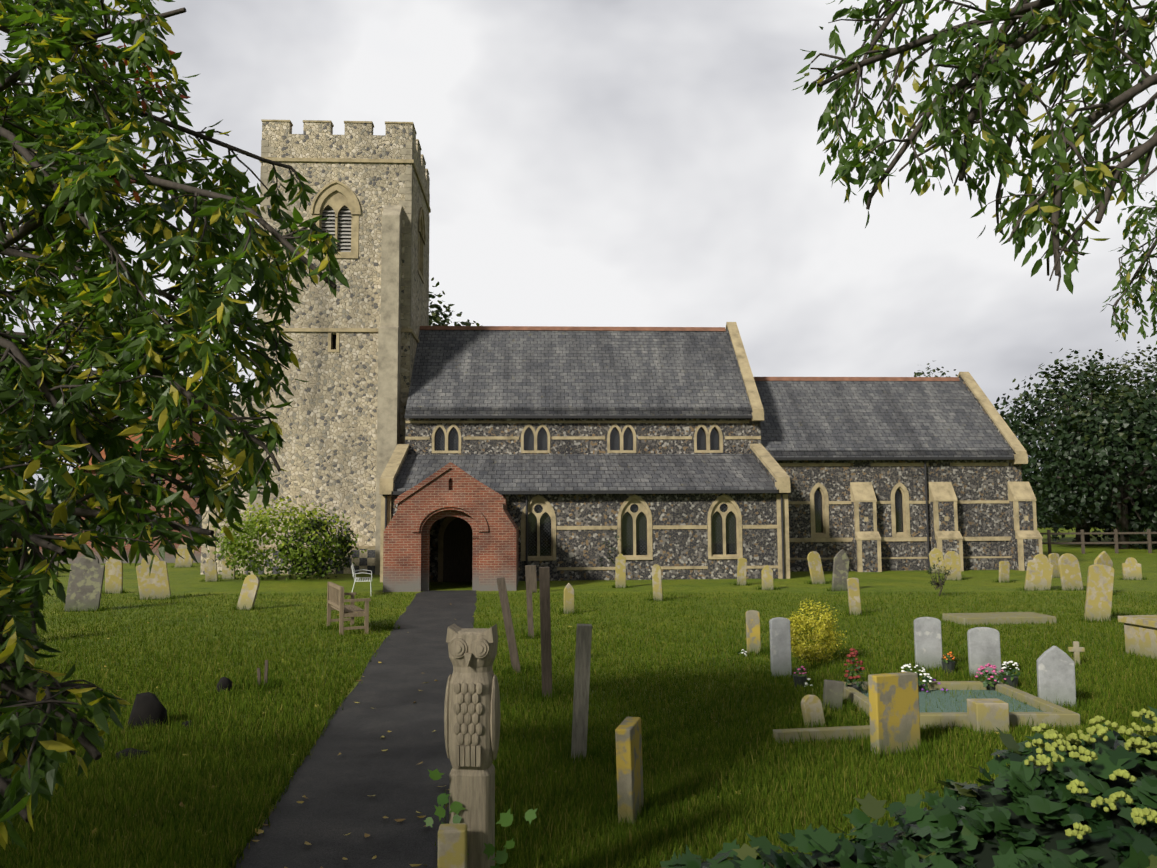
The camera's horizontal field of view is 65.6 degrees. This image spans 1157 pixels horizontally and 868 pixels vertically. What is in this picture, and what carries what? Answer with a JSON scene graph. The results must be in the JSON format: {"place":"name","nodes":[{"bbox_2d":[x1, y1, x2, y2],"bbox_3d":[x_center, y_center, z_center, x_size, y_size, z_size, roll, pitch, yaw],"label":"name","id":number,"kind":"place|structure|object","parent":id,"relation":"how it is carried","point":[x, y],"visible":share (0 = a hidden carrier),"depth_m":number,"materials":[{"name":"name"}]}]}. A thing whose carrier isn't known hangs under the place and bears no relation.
{"place":"outdoors","nodes":[
{"label":"outdoors","id":0,"kind":"place"},
{"bbox_2d":[6,470,200,563],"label":"house","id":1,"kind":"structure","parent":0,"point":[169,558],"depth_m":42.72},
{"bbox_2d":[74,415,207,469],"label":"house roof","id":2,"kind":"structure","parent":1,"relation":"on","point":[196,436],"depth_m":54.57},
{"bbox_2d":[96,476,201,533],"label":"house windows","id":3,"kind":"structure","parent":1,"relation":"in","point":[199,518],"depth_m":54.55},
{"bbox_2d":[0,0,349,849],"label":"tree","id":4,"kind":"object","parent":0,"point":[88,186],"depth_m":4.95,"materials":[{"name":"green plant"}]},
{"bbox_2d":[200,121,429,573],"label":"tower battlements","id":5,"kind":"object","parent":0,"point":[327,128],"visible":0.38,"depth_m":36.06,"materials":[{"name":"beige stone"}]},
{"bbox_2d":[255,134,429,546],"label":"church tower","id":6,"kind":"structure","parent":0,"point":[327,424],"depth_m":35.42,"materials":[{"name":"beige stone"}]},
{"bbox_2d":[321,206,350,251],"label":"window louvers","id":7,"kind":"object","parent":6,"relation":"in","point":[339,229],"visible":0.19,"depth_m":36.04,"materials":[{"name":"grey wood"}]},
{"bbox_2d":[321,209,350,348],"bbox_3d":[-8.730,-6.377,37.679,3.380,6.450,3.390,0,-5,-3],"label":"window opening","id":8,"kind":"object","parent":6,"relation":"in","point":[334,341],"visible":0.04,"depth_m":36.09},
{"bbox_2d":[252,140,429,574],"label":"tower buttress","id":9,"kind":"structure","parent":6,"relation":"attached to","point":[389,366],"depth_m":35.12,"materials":[{"name":"beige stone"}]},
{"bbox_2d":[235,590,476,867],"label":"path","id":10,"kind":"structure","parent":0,"point":[332,810],"depth_m":8.26,"materials":[{"name":"grey asphalt"}]},
{"bbox_2d":[443,517,472,581],"bbox_3d":[-4.010,3.899,30.496,1.150,2.200,0.030,0,-5,-3],"label":"doorway","id":11,"kind":"structure","parent":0,"point":[457,548],"depth_m":30.47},
{"bbox_2d":[0,0,1156,485],"label":"sky","id":12,"kind":"structure","parent":0,"point":[590,163],"materials":[{"name":"grey"}]},
{"bbox_2d":[3,525,1156,847],"bbox_3d":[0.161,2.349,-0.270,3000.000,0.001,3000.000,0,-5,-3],"label":"ground","id":13,"kind":"structure","parent":0,"point":[187,579],"depth_m":22.91,"materials":[{"name":"green plant"}]},
{"bbox_2d":[1,439,43,491],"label":"tree","id":14,"kind":"object","parent":13,"relation":"on","point":[36,474],"visible":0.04,"depth_m":72.45,"materials":[{"name":"green plant"}]},
{"bbox_2d":[72,365,250,471],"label":"tree","id":15,"kind":"object","parent":13,"relation":"on","point":[188,373],"depth_m":73.39,"materials":[{"name":"green plant"}]},
{"bbox_2d":[115,677,232,761],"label":"stones","id":16,"kind":"object","parent":13,"relation":"on","point":[148,706],"visible":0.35,"depth_m":9.89,"materials":[{"name":"grey stone"}]},
{"bbox_2d":[257,660,267,684],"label":"stakes","id":17,"kind":"object","parent":13,"relation":"on","point":[265,673],"visible":0.64,"depth_m":12.16,"materials":[{"name":"brown wood"}]},
{"bbox_2d":[208,495,366,580],"bbox_3d":[-10.252,3.925,31.775,4.601,3.524,4.467,4,-6,-38],"label":"bush","id":18,"kind":"object","parent":13,"relation":"on","point":[237,544],"visible":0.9,"depth_m":31.35,"materials":[{"name":"green plant"}]},
{"bbox_2d":[246,549,374,574],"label":"wall","id":19,"kind":"structure","parent":13,"relation":"on","point":[365,561],"depth_m":34.61,"materials":[{"name":"grey stone"}]},
{"bbox_2d":[275,511,356,578],"bbox_3d":[-9.408,4.003,32.299,2.796,2.492,2.180,0,-5,-3],"label":"green bush","id":20,"kind":"object","parent":13,"relation":"on","point":[339,541],"visible":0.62,"depth_m":32.07,"materials":[{"name":"green plant"}]},
{"bbox_2d":[327,582,370,634],"bbox_3d":[-4.644,3.485,18.104,0.580,0.920,1.510,2,-5,-25],"label":"bench","id":21,"kind":"object","parent":13,"relation":"on","point":[336,600],"visible":0.98,"depth_m":17.55,"materials":[{"name":"brown wood"}]},
{"bbox_2d":[351,563,371,591],"bbox_3d":[-6.253,4.194,25.933,0.592,0.863,1.421,1,-5,-13],"label":"chair","id":22,"kind":"object","parent":13,"relation":"on","point":[355,578],"visible":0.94,"depth_m":25.42,"materials":[{"name":"grey paint"}]},
{"bbox_2d":[383,468,516,591],"bbox_3d":[-3.840,2.804,27.038,3.940,3.790,0.420,0,-5,-3],"label":"brick porch","id":23,"kind":"object","parent":13,"relation":"on","point":[406,558],"visible":1,"depth_m":26.84,"materials":[{"name":"red brick"}]},
{"bbox_2d":[394,462,518,585],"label":"brick arch trim","id":24,"kind":"structure","parent":23,"relation":"attached to","point":[432,507],"depth_m":26.85,"materials":[{"name":"red brick"}]},
{"bbox_2d":[437,823,466,867],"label":"stone marker","id":25,"kind":"object","parent":13,"relation":"on","point":[452,845],"visible":1,"depth_m":4.75,"materials":[{"name":"yellow stone"}]},
{"bbox_2d":[428,277,481,325],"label":"tree","id":26,"kind":"object","parent":13,"relation":"on","point":[435,317],"visible":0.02,"depth_m":62.80,"materials":[{"name":"green plant"}]},
{"bbox_2d":[444,624,499,867],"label":"owl sculpture","id":27,"kind":"object","parent":13,"relation":"on","point":[472,717],"visible":0.98,"depth_m":5.00,"materials":[{"name":"brown wood"}]},
{"bbox_2d":[424,769,537,867],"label":"ivy leaves","id":28,"kind":"object","parent":27,"relation":"attached to","point":[505,820],"visible":0.71,"depth_m":4.96,"materials":[{"name":"green plant"}]},
{"bbox_2d":[47,603,997,867],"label":"fallen leaves","id":29,"kind":"object","parent":13,"relation":"on","point":[305,797],"visible":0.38,"depth_m":6.97,"materials":[{"name":"brown plant"}]},
{"bbox_2d":[496,565,551,699],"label":"wooden grave posts","id":30,"kind":"object","parent":13,"relation":"on","point":[545,615],"visible":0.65,"depth_m":13.09,"materials":[{"name":"grey wood"}]},
{"bbox_2d":[13,549,1075,710],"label":"headstones","id":31,"kind":"object","parent":13,"relation":"on","point":[1055,672],"depth_m":12.66,"materials":[{"name":"grey stone"}]},
{"bbox_2d":[16,475,1139,533],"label":"hedge treeline","id":32,"kind":"object","parent":13,"relation":"on","point":[74,520],"visible":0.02,"depth_m":103.65,"materials":[{"name":"green plant"}]},
{"bbox_2d":[0,590,1156,867],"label":"lawn grass blades","id":33,"kind":"object","parent":13,"relation":"on","point":[186,792],"depth_m":9.80,"materials":[{"name":"green plant"}]},
{"bbox_2d":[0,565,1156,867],"bbox_3d":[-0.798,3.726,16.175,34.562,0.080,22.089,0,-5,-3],"label":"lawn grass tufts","id":34,"kind":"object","parent":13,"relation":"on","point":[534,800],"depth_m":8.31,"materials":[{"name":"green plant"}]},
{"bbox_2d":[571,624,591,760],"bbox_3d":[0.025,2.503,8.500,0.203,1.402,0.207,0,-5,-3],"label":"wooden post","id":35,"kind":"object","parent":13,"relation":"on","point":[581,686],"visible":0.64,"depth_m":8.46,"materials":[{"name":"grey wood"}]},
{"bbox_2d":[27,542,1141,726],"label":"gravestones","id":36,"kind":"object","parent":13,"relation":"on","point":[1042,570],"visible":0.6,"depth_m":26.00,"materials":[{"name":"beige stone"}]},
{"bbox_2d":[599,528,625,566],"bbox_3d":[1.151,4.011,31.029,1.046,2.030,1.182,0,-5,-3],"label":"shrub","id":37,"kind":"object","parent":13,"relation":"on","point":[611,548],"depth_m":30.67,"materials":[{"name":"green plant"}]},
{"bbox_2d":[210,119,1042,581],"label":"stone trim","id":38,"kind":"structure","parent":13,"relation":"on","point":[938,491],"depth_m":34.69,"materials":[{"name":"beige stone"}]},
{"bbox_2d":[615,610,920,823],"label":"lichened gravestones","id":39,"kind":"object","parent":13,"relation":"on","point":[894,714],"visible":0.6,"depth_m":8.61,"materials":[{"name":"yellow stone"}]},
{"bbox_2d":[787,598,846,664],"bbox_3d":[3.606,3.125,13.911,1.005,1.173,0.949,4,-7,-42],"label":"golden bush","id":40,"kind":"object","parent":13,"relation":"on","point":[800,649],"visible":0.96,"depth_m":13.77,"materials":[{"name":"yellow plant"}]},
{"bbox_2d":[737,651,1020,691],"bbox_3d":[4.202,3.239,12.975,3.111,0.570,3.625,0,-5,-3],"label":"flower foliage","id":41,"kind":"object","parent":13,"relation":"on","point":[985,682],"visible":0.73,"depth_m":11.38,"materials":[{"name":"green plant"}]},
{"bbox_2d":[738,648,1019,686],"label":"flowers","id":42,"kind":"object","parent":41,"relation":"on","point":[854,654],"depth_m":11.31,"materials":[{"name":"red plant"}]},
{"bbox_2d":[793,661,1018,691],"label":"flower pots","id":43,"kind":"object","parent":13,"relation":"on","point":[950,665],"visible":0.35,"depth_m":11.91,"materials":[{"name":"grey"}]},
{"bbox_2d":[794,663,1005,681],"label":"pink flowers","id":44,"kind":"object","parent":43,"relation":"on","point":[987,665],"visible":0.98,"depth_m":11.45,"materials":[{"name":"pink plant"}]},
{"bbox_2d":[921,679,947,691],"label":"purple flowers","id":45,"kind":"object","parent":43,"relation":"on","point":[922,689],"visible":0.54,"depth_m":11.32,"materials":[{"name":"purple plant"}]},
{"bbox_2d":[943,652,954,659],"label":"orange flowers","id":46,"kind":"object","parent":43,"relation":"on","point":[949,654],"visible":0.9,"depth_m":12.98,"materials":[{"name":"orange plant"}]},
{"bbox_2d":[660,705,1156,867],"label":"ivy hedge","id":47,"kind":"object","parent":13,"relation":"on","point":[947,815],"depth_m":2.11,"materials":[{"name":"green plant"}]},
{"bbox_2d":[1024,708,1156,839],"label":"flower clusters","id":48,"kind":"object","parent":47,"relation":"on","point":[1080,830],"visible":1,"depth_m":2.11,"materials":[{"name":"yellow plant"}]},
{"bbox_2d":[914,363,957,376],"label":"tree","id":49,"kind":"object","parent":13,"relation":"on","point":[922,372],"depth_m":71.81,"materials":[{"name":"green plant"}]},
{"bbox_2d":[927,557,951,595],"bbox_3d":[9.789,3.877,24.413,0.649,1.080,0.612,0,-5,-3],"label":"sapling","id":50,"kind":"object","parent":13,"relation":"on","point":[938,585],"depth_m":24.41,"materials":[{"name":"green plant"}]},
{"bbox_2d":[861,690,1043,711],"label":"grave chippings","id":51,"kind":"object","parent":13,"relation":"on","point":[949,706],"visible":0.36,"depth_m":10.80,"materials":[{"name":"teal gravel"}]},
{"bbox_2d":[773,612,1156,743],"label":"grave kerb","id":52,"kind":"structure","parent":13,"relation":"on","point":[1140,631],"depth_m":10.25,"materials":[{"name":"beige stone"}]},
{"bbox_2d":[994,348,1153,545],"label":"tree","id":53,"kind":"object","parent":13,"relation":"on","point":[1021,430],"depth_m":58.99,"materials":[{"name":"green plant"}]},
{"bbox_2d":[1020,369,1156,549],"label":"tree","id":54,"kind":"object","parent":13,"relation":"on","point":[1081,502],"depth_m":51.33,"materials":[{"name":"green plant"}]},
{"bbox_2d":[1040,529,1156,553],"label":"boundary fence","id":55,"kind":"object","parent":13,"relation":"on","point":[1083,542],"visible":0.56,"depth_m":46.99,"materials":[{"name":"brown wood"}]},
{"bbox_2d":[1041,335,1156,540],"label":"tree","id":56,"kind":"object","parent":13,"relation":"on","point":[1132,372],"depth_m":63.93,"materials":[{"name":"green plant"}]},
{"bbox_2d":[1132,426,1156,483],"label":"tree","id":57,"kind":"object","parent":13,"relation":"on","point":[1134,474],"depth_m":53.55,"materials":[{"name":"green plant"}]},
{"bbox_2d":[405,411,760,454],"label":"church nave walls","id":58,"kind":"structure","parent":0,"point":[599,446],"depth_m":34.59,"materials":[{"name":"grey stone"}]},
{"bbox_2d":[393,330,1013,498],"bbox_3d":[5.199,-1.137,35.610,23.710,7.470,15.079,0,-5,-3],"label":"roof","id":59,"kind":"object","parent":58,"relation":"on","point":[504,372],"visible":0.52,"depth_m":36.03,"materials":[{"name":"grey tile"}]},
{"bbox_2d":[419,326,959,380],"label":"roof ridge tiles","id":60,"kind":"object","parent":59,"relation":"on","point":[564,328],"visible":0.64,"depth_m":39.08,"materials":[{"name":"red tile"}]},
{"bbox_2d":[383,493,785,581],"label":"church aisle walls","id":61,"kind":"structure","parent":0,"point":[671,547],"depth_m":30.89,"materials":[{"name":"grey stone"}]},
{"bbox_2d":[385,415,1013,578],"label":"gutters and downpipes","id":62,"kind":"object","parent":61,"relation":"attached to","point":[652,417],"visible":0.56,"depth_m":34.23,"materials":[{"name":"metal"}]},
{"bbox_2d":[320,191,905,557],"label":"window surrounds","id":63,"kind":"object","parent":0,"point":[336,201],"visible":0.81,"depth_m":34.42,"materials":[{"name":"beige stone"}]},
{"bbox_2d":[435,427,902,555],"bbox_3d":[3.692,1.970,33.053,18.240,4.840,3.510,0,-5,-3],"label":"window glass","id":64,"kind":"object","parent":63,"relation":"in","point":[627,524],"depth_m":31.25,"materials":[{"name":"black glass"}]},
{"bbox_2d":[393,327,1038,571],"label":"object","id":65,"kind":"object","parent":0,"point":[870,555],"visible":0.31,"depth_m":34.58,"materials":[{"name":"beige stone"}]},
{"bbox_2d":[776,452,1021,557],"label":"church chancel walls","id":66,"kind":"structure","parent":0,"point":[981,483],"depth_m":34.99,"materials":[{"name":"grey stone"}]},
{"bbox_2d":[793,0,1156,294],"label":"tree","id":67,"kind":"object","parent":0,"point":[995,147],"depth_m":4.46,"materials":[{"name":"green plant"}]},
{"bbox_2d":[1102,166,1156,344],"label":"tree","id":68,"kind":"object","parent":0,"point":[1133,246],"depth_m":10.41,"materials":[{"name":"green plant"}]}
]}

